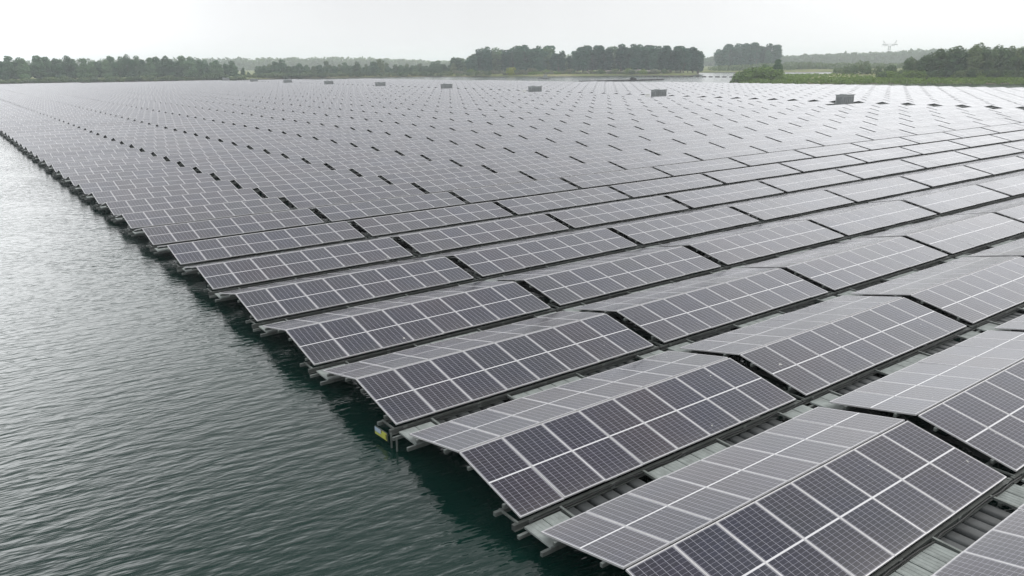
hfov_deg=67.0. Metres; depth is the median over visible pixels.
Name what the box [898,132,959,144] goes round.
solar raft
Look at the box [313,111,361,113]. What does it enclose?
solar raft
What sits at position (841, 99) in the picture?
inverter station
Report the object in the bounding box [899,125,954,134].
solar raft
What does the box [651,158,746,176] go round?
solar raft
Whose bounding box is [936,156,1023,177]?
solar raft
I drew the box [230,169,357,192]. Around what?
solar raft
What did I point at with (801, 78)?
reeds
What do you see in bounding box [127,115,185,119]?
solar raft
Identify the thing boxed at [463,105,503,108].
solar raft
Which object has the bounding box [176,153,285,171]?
solar raft
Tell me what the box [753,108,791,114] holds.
solar raft
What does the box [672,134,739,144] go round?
solar raft
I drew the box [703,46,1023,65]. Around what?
distant wood
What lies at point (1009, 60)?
tree
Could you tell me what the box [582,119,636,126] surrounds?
solar raft
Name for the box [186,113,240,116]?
solar raft
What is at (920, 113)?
solar raft
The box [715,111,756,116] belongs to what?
solar raft
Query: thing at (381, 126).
solar raft
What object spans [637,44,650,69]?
tree
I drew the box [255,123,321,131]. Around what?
solar raft
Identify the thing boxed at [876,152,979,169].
solar raft
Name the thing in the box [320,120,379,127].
solar raft
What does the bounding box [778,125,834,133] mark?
solar raft
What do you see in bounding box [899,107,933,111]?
solar raft
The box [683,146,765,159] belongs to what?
solar raft
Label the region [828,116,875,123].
solar raft
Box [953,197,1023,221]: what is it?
solar raft
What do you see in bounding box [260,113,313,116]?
solar raft
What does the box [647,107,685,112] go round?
solar raft
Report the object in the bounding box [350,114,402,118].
solar raft
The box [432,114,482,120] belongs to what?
solar raft
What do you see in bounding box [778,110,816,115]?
solar raft
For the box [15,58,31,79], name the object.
tree
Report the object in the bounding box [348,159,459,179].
solar raft
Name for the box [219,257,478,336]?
solar raft
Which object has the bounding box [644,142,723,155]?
solar raft
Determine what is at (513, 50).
tree
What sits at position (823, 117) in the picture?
solar raft
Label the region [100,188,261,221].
solar raft
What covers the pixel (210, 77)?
shrub
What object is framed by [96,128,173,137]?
solar raft
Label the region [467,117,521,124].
solar raft
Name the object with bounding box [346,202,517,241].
solar raft
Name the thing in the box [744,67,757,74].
shrub
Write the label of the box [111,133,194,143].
solar raft
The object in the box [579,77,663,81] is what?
floating walkway
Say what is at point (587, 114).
solar raft
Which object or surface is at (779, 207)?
solar raft
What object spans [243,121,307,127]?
solar raft
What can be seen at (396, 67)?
tree
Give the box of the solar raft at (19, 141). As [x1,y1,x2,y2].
[15,135,102,147]
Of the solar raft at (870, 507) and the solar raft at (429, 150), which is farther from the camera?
the solar raft at (429, 150)
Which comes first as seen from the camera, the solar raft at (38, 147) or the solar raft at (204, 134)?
the solar raft at (38, 147)
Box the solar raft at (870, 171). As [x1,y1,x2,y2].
[816,160,926,180]
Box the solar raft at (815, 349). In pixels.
[680,295,980,413]
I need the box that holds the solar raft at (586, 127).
[553,124,614,133]
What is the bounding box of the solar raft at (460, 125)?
[430,122,489,130]
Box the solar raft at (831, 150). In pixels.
[794,143,868,158]
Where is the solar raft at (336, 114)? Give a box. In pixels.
[324,112,374,115]
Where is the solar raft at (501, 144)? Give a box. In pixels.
[475,138,553,151]
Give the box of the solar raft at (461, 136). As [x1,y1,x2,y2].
[425,132,497,143]
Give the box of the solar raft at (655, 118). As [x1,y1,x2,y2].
[632,116,680,123]
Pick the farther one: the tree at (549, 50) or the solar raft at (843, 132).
the tree at (549, 50)
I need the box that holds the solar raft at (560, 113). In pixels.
[545,111,590,116]
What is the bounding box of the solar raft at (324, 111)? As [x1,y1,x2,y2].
[302,109,350,112]
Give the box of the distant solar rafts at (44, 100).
[0,78,1023,119]
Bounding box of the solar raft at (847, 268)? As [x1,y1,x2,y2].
[741,236,955,296]
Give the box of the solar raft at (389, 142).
[349,137,431,150]
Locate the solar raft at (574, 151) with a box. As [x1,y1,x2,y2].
[535,145,619,159]
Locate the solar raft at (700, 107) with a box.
[683,105,718,110]
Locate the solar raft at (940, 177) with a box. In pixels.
[873,166,992,189]
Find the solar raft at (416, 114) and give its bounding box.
[401,112,451,117]
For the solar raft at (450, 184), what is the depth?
50.98 m
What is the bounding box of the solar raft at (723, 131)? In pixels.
[694,127,753,136]
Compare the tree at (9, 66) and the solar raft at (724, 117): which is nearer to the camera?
the solar raft at (724, 117)
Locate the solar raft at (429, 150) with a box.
[394,144,482,158]
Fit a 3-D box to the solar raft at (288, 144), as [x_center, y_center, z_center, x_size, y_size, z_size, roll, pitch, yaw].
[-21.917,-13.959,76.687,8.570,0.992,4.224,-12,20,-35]
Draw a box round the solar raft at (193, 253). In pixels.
[157,221,368,274]
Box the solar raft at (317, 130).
[282,127,351,136]
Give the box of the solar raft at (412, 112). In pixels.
[388,111,434,114]
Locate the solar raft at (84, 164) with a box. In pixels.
[49,156,165,176]
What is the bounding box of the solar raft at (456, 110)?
[435,108,478,111]
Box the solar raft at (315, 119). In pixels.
[293,117,350,123]
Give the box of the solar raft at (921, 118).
[900,115,944,121]
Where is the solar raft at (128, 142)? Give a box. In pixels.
[120,136,205,147]
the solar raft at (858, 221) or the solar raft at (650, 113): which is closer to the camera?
the solar raft at (858, 221)
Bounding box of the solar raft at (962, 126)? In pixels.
[938,122,987,129]
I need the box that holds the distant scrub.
[708,61,905,70]
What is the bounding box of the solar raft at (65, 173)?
[56,161,179,183]
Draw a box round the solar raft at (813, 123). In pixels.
[790,119,837,127]
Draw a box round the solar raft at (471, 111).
[450,110,493,112]
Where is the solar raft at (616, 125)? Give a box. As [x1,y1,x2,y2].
[607,121,662,129]
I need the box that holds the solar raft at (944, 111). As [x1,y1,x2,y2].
[931,108,966,113]
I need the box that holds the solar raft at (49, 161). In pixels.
[42,152,152,169]
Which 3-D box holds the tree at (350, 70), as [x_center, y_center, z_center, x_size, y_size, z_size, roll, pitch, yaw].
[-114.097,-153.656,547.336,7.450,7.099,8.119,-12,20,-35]
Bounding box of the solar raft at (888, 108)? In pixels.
[870,106,905,110]
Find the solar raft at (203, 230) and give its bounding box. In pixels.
[134,208,326,253]
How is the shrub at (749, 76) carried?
on the land
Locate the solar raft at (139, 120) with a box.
[133,116,193,121]
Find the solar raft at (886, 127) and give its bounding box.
[859,123,912,131]
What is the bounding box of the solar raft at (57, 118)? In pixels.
[54,115,113,120]
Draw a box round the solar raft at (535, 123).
[507,120,562,128]
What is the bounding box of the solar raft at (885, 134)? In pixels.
[855,130,914,139]
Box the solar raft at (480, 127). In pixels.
[449,124,511,132]
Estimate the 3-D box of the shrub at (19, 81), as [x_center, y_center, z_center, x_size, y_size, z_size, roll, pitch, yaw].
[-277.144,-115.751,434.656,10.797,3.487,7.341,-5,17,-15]
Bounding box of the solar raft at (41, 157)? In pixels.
[35,148,139,164]
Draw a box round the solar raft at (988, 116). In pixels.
[966,114,1008,119]
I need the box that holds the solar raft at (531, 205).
[492,186,631,217]
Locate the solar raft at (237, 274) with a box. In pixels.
[184,237,422,301]
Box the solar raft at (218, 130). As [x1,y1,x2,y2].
[183,127,255,135]
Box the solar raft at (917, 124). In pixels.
[899,120,947,127]
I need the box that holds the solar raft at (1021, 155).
[992,153,1023,158]
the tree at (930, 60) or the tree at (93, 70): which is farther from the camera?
the tree at (93, 70)
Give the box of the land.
[0,65,1020,83]
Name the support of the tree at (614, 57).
on the land
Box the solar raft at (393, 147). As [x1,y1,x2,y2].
[371,140,454,154]
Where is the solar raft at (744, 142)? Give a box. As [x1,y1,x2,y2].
[708,137,779,148]
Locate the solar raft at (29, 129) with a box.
[1,126,76,136]
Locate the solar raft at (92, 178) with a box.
[65,166,196,190]
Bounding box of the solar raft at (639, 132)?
[607,129,671,138]
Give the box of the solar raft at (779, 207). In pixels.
[704,190,856,223]
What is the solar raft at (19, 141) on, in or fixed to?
on the lake water
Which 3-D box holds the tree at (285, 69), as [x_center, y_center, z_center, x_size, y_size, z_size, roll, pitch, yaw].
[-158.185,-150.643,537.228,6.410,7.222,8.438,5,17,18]
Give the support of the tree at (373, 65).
on the land
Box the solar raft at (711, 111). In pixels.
[692,109,732,115]
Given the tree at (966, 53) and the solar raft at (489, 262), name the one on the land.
the tree at (966, 53)
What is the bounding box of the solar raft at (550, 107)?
[534,105,573,108]
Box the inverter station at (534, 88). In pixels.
[528,86,541,91]
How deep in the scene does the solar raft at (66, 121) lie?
113.63 m
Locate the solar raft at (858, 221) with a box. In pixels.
[775,201,939,239]
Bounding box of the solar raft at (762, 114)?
[741,112,784,118]
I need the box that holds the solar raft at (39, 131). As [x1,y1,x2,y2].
[5,128,82,138]
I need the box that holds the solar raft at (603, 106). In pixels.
[589,104,626,107]
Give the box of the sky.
[0,0,1023,62]
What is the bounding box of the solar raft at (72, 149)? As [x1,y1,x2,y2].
[30,144,129,159]
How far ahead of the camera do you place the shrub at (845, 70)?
364.42 m
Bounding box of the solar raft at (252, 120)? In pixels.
[222,118,281,123]
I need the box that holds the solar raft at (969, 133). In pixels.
[943,128,996,138]
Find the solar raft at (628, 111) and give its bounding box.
[608,109,650,113]
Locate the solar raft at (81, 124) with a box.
[73,121,139,127]
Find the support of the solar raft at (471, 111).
on the lake water
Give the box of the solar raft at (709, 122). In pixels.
[684,119,736,127]
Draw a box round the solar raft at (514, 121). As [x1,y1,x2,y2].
[486,119,541,126]
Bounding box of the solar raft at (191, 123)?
[156,121,221,128]
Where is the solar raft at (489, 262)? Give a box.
[429,228,642,284]
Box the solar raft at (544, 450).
[409,351,812,557]
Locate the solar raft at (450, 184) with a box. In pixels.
[410,171,533,194]
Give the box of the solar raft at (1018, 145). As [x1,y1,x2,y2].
[983,141,1023,152]
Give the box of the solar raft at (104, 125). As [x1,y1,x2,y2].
[78,122,147,129]
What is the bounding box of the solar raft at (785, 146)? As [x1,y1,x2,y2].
[750,140,821,152]
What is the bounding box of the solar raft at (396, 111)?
[375,109,420,112]
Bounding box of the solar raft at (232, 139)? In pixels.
[218,134,298,145]
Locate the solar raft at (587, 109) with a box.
[569,107,608,112]
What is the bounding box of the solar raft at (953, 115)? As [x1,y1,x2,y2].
[933,112,973,117]
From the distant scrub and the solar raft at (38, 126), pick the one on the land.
the distant scrub
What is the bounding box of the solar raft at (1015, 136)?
[992,130,1023,142]
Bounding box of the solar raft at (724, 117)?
[700,115,747,121]
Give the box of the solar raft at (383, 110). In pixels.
[362,108,407,111]
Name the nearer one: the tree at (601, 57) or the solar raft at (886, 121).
the solar raft at (886, 121)
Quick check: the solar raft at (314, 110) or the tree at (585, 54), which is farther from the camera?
the tree at (585, 54)
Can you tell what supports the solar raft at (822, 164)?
on the lake water
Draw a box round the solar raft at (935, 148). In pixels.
[900,141,968,155]
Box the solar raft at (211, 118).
[203,115,259,119]
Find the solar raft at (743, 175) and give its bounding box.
[694,163,802,184]
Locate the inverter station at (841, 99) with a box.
[835,94,854,105]
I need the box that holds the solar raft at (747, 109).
[728,107,767,112]
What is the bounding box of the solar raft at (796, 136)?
[765,132,828,141]
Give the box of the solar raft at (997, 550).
[931,504,1023,575]
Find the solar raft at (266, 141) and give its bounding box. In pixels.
[231,136,314,149]
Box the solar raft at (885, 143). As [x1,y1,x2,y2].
[850,138,918,150]
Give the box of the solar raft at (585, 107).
[551,106,590,109]
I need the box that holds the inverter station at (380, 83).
[375,82,385,85]
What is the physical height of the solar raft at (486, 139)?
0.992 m
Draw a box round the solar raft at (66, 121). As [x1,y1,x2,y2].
[63,118,125,123]
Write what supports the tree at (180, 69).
on the land
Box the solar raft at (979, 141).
[941,135,1008,148]
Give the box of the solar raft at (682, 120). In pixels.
[657,117,707,125]
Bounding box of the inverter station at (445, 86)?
[441,83,452,88]
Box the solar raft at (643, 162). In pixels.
[607,153,700,169]
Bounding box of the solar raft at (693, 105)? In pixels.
[662,104,698,107]
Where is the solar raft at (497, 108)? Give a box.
[478,106,519,109]
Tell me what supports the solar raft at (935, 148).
on the lake water
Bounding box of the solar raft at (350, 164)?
[323,155,427,173]
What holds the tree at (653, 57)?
on the land
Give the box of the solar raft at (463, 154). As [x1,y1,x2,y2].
[420,147,510,163]
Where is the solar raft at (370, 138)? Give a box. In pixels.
[330,134,407,146]
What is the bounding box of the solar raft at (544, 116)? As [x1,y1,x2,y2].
[518,114,568,120]
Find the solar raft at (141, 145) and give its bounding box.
[129,139,218,151]
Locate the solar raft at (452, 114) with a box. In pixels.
[417,113,466,116]
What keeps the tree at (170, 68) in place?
on the land
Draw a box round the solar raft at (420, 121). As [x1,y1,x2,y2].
[395,118,451,125]
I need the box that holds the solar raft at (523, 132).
[493,128,559,138]
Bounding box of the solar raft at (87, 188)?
[75,173,215,199]
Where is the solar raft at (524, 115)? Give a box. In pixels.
[500,113,547,119]
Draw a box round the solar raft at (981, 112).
[962,110,999,114]
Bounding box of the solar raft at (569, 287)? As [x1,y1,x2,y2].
[491,246,726,312]
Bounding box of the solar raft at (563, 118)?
[539,116,588,122]
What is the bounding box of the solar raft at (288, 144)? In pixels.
[246,139,334,153]
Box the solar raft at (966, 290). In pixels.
[850,256,1023,332]
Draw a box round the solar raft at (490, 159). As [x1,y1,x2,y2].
[449,152,544,168]
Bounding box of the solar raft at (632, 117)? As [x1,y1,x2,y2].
[607,114,655,121]
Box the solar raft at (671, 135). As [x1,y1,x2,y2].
[639,131,704,141]
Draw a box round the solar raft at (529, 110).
[510,108,551,113]
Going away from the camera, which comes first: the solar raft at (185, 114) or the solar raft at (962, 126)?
the solar raft at (962, 126)
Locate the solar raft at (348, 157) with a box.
[300,150,400,167]
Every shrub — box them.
[8,79,27,83]
[21,78,38,82]
[43,76,57,82]
[60,75,70,82]
[68,78,83,82]
[105,77,115,81]
[126,76,141,80]
[137,75,152,80]
[163,75,174,80]
[202,73,216,79]
[215,72,225,78]
[237,75,246,79]
[269,72,284,77]
[301,71,312,76]
[395,72,405,76]
[418,71,430,75]
[442,71,453,75]
[470,70,484,75]
[506,67,515,74]
[594,69,605,73]
[628,70,636,73]
[639,69,647,73]
[650,69,657,73]
[732,68,757,80]
[736,71,754,80]
[739,73,755,81]
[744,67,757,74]
[754,72,772,79]
[756,66,774,77]
[766,68,788,79]
[843,65,853,73]
[848,65,861,73]
[855,60,870,73]
[861,66,873,73]
[870,66,884,73]
[875,71,887,76]
[880,70,898,77]
[883,65,896,71]
[887,69,907,74]
[902,69,920,77]
[922,73,934,77]
[966,70,978,77]
[1001,72,1014,77]
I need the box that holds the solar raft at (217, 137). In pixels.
[205,131,282,141]
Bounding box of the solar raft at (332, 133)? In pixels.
[296,129,369,139]
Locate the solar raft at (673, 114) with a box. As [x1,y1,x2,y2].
[651,112,694,118]
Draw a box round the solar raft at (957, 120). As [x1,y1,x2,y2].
[935,116,980,123]
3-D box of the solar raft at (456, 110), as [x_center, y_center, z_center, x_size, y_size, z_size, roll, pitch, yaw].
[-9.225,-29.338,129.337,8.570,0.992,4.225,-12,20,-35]
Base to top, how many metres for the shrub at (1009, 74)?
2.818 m
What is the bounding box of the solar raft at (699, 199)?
[646,182,785,210]
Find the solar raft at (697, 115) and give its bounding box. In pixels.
[675,113,720,119]
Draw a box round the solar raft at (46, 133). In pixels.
[8,130,88,141]
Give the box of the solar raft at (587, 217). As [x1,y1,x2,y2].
[526,196,694,231]
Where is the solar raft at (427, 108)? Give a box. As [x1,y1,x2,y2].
[407,106,450,109]
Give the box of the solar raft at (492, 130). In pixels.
[471,126,533,135]
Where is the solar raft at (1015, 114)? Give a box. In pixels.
[995,111,1023,116]
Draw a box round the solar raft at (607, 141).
[574,136,648,147]
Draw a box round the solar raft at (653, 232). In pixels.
[583,207,761,248]
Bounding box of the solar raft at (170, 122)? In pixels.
[148,119,211,124]
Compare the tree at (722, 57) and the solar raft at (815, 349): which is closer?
the solar raft at (815, 349)
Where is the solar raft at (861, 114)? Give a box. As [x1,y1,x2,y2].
[836,112,875,117]
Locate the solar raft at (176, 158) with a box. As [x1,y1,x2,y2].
[163,149,266,166]
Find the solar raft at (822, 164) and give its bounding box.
[777,155,867,173]
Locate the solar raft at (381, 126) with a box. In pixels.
[350,123,413,132]
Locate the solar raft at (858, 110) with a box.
[840,108,876,113]
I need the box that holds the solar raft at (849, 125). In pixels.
[824,121,874,129]
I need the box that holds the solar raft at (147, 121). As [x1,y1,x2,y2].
[140,118,202,123]
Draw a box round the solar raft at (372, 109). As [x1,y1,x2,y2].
[351,107,395,110]
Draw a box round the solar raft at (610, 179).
[559,167,671,189]
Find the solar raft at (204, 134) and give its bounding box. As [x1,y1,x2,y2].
[194,129,269,138]
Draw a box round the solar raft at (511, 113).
[481,112,529,117]
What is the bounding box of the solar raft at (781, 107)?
[761,105,797,110]
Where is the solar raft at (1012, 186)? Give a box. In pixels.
[943,173,1023,198]
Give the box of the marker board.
[375,425,397,451]
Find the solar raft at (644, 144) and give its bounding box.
[608,139,684,151]
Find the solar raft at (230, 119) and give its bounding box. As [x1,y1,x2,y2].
[212,117,271,121]
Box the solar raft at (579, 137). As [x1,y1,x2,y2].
[545,133,615,144]
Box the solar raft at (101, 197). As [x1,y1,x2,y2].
[87,180,236,210]
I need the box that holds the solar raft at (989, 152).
[936,144,1023,160]
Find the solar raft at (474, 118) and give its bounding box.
[450,116,501,122]
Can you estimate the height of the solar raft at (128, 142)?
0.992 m
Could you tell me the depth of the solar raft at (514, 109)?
130.21 m
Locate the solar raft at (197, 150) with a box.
[151,145,248,160]
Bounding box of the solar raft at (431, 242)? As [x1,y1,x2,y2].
[379,214,572,260]
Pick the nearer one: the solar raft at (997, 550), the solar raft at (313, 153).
the solar raft at (997, 550)
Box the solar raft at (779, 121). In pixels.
[758,118,805,125]
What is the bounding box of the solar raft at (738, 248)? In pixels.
[654,220,848,269]
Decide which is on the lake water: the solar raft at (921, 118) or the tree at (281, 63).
the solar raft at (921, 118)
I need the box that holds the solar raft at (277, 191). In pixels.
[253,175,388,201]
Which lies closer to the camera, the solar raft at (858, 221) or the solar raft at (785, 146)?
the solar raft at (858, 221)
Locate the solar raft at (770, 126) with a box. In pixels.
[745,123,798,131]
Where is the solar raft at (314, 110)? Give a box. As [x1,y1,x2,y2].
[292,108,339,111]
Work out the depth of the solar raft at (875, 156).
63.40 m
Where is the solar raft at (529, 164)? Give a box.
[480,156,582,174]
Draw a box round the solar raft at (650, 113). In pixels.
[629,111,671,116]
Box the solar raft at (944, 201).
[868,185,1011,216]
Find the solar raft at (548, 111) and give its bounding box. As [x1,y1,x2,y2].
[528,109,570,113]
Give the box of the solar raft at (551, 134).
[518,130,587,141]
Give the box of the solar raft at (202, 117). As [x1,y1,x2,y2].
[194,114,250,118]
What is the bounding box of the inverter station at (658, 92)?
[651,89,667,96]
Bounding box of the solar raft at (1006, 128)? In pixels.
[981,124,1023,133]
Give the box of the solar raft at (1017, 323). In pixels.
[994,315,1023,331]
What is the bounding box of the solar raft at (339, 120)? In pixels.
[307,118,365,125]
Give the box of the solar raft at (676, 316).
[573,268,836,354]
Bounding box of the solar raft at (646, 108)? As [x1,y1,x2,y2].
[626,106,664,111]
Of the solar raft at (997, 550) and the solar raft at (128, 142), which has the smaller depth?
the solar raft at (997, 550)
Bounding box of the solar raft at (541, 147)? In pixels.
[503,141,584,155]
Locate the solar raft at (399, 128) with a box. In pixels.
[367,125,433,134]
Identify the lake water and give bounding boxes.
[0,72,1023,575]
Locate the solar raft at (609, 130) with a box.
[580,126,640,136]
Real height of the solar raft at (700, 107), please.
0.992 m
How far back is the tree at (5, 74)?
442.43 m
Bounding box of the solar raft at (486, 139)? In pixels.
[449,135,525,147]
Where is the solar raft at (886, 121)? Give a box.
[863,118,910,124]
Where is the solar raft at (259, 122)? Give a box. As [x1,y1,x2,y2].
[232,120,294,124]
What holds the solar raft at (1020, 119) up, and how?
on the lake water
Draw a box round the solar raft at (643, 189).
[606,174,724,198]
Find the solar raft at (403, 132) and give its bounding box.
[384,128,452,137]
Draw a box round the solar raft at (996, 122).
[973,118,1019,128]
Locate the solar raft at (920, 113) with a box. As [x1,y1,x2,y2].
[898,111,937,116]
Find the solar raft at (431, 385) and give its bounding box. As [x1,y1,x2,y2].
[323,311,665,451]
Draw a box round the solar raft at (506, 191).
[448,178,579,204]
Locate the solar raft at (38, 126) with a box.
[0,124,71,133]
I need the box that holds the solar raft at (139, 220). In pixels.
[115,197,289,236]
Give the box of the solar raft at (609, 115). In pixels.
[586,113,633,119]
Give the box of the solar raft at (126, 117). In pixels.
[121,114,177,118]
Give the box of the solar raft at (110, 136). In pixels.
[103,131,182,140]
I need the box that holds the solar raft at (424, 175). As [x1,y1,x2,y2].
[377,165,493,186]
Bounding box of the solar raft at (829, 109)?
[812,107,849,112]
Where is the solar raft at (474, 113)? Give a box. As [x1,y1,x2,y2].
[465,111,510,114]
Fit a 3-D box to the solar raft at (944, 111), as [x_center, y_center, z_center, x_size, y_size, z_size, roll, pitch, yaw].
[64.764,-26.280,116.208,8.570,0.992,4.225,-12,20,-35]
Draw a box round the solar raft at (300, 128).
[267,125,336,133]
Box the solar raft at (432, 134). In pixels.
[405,130,474,140]
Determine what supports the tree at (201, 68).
on the land
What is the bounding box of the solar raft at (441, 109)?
[421,107,464,110]
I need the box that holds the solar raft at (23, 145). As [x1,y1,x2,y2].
[20,138,110,151]
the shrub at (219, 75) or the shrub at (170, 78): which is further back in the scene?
the shrub at (219, 75)
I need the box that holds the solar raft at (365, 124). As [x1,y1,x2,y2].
[334,122,396,129]
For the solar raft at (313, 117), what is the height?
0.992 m
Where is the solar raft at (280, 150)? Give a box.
[263,143,353,157]
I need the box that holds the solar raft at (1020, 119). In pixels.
[1005,116,1023,121]
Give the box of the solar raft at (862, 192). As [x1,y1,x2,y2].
[796,177,931,204]
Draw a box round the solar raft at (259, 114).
[250,112,301,115]
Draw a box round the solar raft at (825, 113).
[805,111,846,116]
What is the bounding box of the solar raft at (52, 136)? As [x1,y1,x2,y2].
[12,132,95,144]
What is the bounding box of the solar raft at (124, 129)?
[89,126,164,133]
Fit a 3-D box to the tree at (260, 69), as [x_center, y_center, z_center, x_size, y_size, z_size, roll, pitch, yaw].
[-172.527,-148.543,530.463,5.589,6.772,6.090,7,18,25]
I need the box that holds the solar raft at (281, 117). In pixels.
[271,114,324,118]
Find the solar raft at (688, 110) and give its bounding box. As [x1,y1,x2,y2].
[669,108,709,113]
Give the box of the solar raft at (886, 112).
[868,110,907,114]
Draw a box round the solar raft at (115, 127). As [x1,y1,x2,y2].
[84,124,155,131]
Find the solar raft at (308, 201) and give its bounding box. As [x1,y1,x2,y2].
[278,183,424,211]
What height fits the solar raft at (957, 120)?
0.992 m
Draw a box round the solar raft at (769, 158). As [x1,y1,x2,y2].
[728,150,813,166]
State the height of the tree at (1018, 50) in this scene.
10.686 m
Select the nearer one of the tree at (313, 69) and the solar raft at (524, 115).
the solar raft at (524, 115)
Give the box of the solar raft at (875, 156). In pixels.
[843,147,921,163]
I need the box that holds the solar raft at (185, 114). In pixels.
[179,111,231,115]
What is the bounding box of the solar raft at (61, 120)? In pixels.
[58,116,119,121]
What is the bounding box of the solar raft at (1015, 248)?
[968,238,1023,257]
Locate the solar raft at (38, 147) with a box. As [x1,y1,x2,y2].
[24,141,119,155]
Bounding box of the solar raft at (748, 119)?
[728,116,774,123]
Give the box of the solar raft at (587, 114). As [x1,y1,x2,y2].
[564,112,610,117]
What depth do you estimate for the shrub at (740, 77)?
295.19 m
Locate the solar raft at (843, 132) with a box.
[815,127,872,136]
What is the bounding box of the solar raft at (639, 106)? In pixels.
[607,105,645,108]
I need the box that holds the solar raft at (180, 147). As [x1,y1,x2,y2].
[139,142,233,155]
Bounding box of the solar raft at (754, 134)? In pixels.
[729,129,790,138]
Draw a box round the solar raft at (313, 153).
[280,146,375,162]
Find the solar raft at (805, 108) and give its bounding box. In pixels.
[785,106,823,111]
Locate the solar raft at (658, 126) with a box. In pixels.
[634,123,690,131]
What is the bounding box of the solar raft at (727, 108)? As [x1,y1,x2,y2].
[704,106,741,111]
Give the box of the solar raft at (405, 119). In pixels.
[378,117,433,121]
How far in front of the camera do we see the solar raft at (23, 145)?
80.26 m
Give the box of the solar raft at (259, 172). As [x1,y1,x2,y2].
[209,163,329,184]
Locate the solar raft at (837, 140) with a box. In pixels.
[807,134,871,145]
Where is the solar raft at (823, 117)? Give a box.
[798,115,842,121]
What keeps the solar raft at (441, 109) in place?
on the lake water
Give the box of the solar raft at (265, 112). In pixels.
[241,110,291,113]
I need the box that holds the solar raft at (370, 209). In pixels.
[310,192,466,227]
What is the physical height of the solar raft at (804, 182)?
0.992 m
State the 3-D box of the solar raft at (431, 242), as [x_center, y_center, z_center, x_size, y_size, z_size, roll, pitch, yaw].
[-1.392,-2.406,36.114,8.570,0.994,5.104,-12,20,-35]
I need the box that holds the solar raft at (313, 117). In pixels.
[282,115,337,119]
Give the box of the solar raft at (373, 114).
[337,113,388,116]
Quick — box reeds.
[729,73,1023,83]
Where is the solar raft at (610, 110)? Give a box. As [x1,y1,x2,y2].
[588,108,628,113]
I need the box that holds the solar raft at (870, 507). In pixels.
[541,407,1023,575]
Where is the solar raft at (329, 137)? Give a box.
[312,132,387,143]
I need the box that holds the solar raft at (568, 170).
[517,161,623,180]
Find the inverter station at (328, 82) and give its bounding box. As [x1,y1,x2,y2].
[324,80,333,83]
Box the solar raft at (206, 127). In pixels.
[173,125,243,131]
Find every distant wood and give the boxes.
[2,56,248,70]
[226,54,572,69]
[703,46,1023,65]
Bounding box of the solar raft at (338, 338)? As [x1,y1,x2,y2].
[263,281,562,384]
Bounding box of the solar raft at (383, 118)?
[364,116,418,119]
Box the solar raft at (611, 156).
[568,149,657,164]
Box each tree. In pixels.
[0,61,11,79]
[3,56,17,80]
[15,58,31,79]
[29,55,47,79]
[41,57,51,77]
[49,58,66,77]
[61,55,77,78]
[70,59,78,78]
[75,58,92,78]
[88,61,99,77]
[95,60,102,77]
[101,59,112,78]
[106,56,118,76]
[115,56,125,76]
[122,54,138,77]
[133,56,143,75]
[142,57,157,77]
[152,56,163,76]
[160,56,168,75]
[162,59,177,77]
[174,60,184,76]
[177,55,185,76]
[179,56,198,77]
[196,60,205,76]
[200,60,211,72]
[201,62,209,75]
[209,62,218,75]
[216,64,223,73]
[223,64,230,75]
[228,61,237,72]
[230,65,239,76]
[256,66,264,74]
[262,67,270,73]
[270,61,280,73]
[277,60,288,72]
[280,66,287,73]
[299,66,307,73]
[310,66,317,74]
[322,61,331,68]
[331,65,338,74]
[339,65,347,73]
[347,66,352,73]
[351,62,361,73]
[367,61,379,72]
[376,59,384,73]
[384,67,391,72]
[392,64,397,72]
[402,66,409,72]
[420,66,427,72]
[427,61,439,72]
[431,61,442,72]
[449,57,464,70]
[449,63,456,72]
[464,55,478,70]
[469,48,487,71]
[475,49,481,71]
[480,46,492,70]
[490,47,502,71]
[500,50,512,70]
[510,48,518,70]
[513,46,534,69]
[522,45,535,69]
[532,48,549,70]
[543,45,555,52]
[543,47,553,70]
[549,50,566,71]
[557,58,569,71]
[566,56,571,68]
[570,51,578,70]
[578,45,591,71]
[586,45,596,69]
[594,45,613,70]
[602,46,616,70]
[615,44,630,70]
[616,44,631,68]
[628,45,647,69]
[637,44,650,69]
[648,45,659,69]
[657,46,662,69]
[659,45,681,72]
[672,46,681,72]
[679,48,691,72]
[687,47,699,72]
[690,48,704,73]
[714,46,730,65]
[724,44,733,65]
[730,43,750,64]
[735,43,742,59]
[748,42,761,64]
[758,43,773,63]
[772,44,782,62]
[773,59,783,74]
[901,58,913,74]
[909,56,917,72]
[916,55,929,75]
[927,52,934,70]
[929,49,948,77]
[944,45,967,76]
[945,49,952,76]
[962,49,970,69]
[964,44,984,76]
[971,42,989,69]
[981,48,999,76]
[987,44,1005,68]
[998,46,1017,76]
[1013,48,1022,69]
[1015,53,1023,77]
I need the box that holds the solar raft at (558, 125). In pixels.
[530,122,586,131]
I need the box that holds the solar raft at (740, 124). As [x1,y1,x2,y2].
[713,121,766,129]
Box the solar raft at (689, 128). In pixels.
[663,125,720,133]
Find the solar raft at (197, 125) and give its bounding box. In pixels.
[164,123,231,128]
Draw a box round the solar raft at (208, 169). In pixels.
[192,158,306,177]
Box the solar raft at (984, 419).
[829,330,1023,486]
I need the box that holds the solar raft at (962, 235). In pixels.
[861,213,1023,258]
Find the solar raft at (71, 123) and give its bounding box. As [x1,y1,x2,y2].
[68,119,132,125]
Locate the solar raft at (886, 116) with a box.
[865,113,908,119]
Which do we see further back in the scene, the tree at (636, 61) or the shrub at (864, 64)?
the tree at (636, 61)
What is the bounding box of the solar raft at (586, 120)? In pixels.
[560,117,611,124]
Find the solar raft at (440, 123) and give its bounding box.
[412,120,470,127]
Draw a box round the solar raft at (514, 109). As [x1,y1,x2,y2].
[494,107,535,110]
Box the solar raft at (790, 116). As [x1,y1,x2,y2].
[769,113,810,119]
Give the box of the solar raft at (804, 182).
[738,170,862,193]

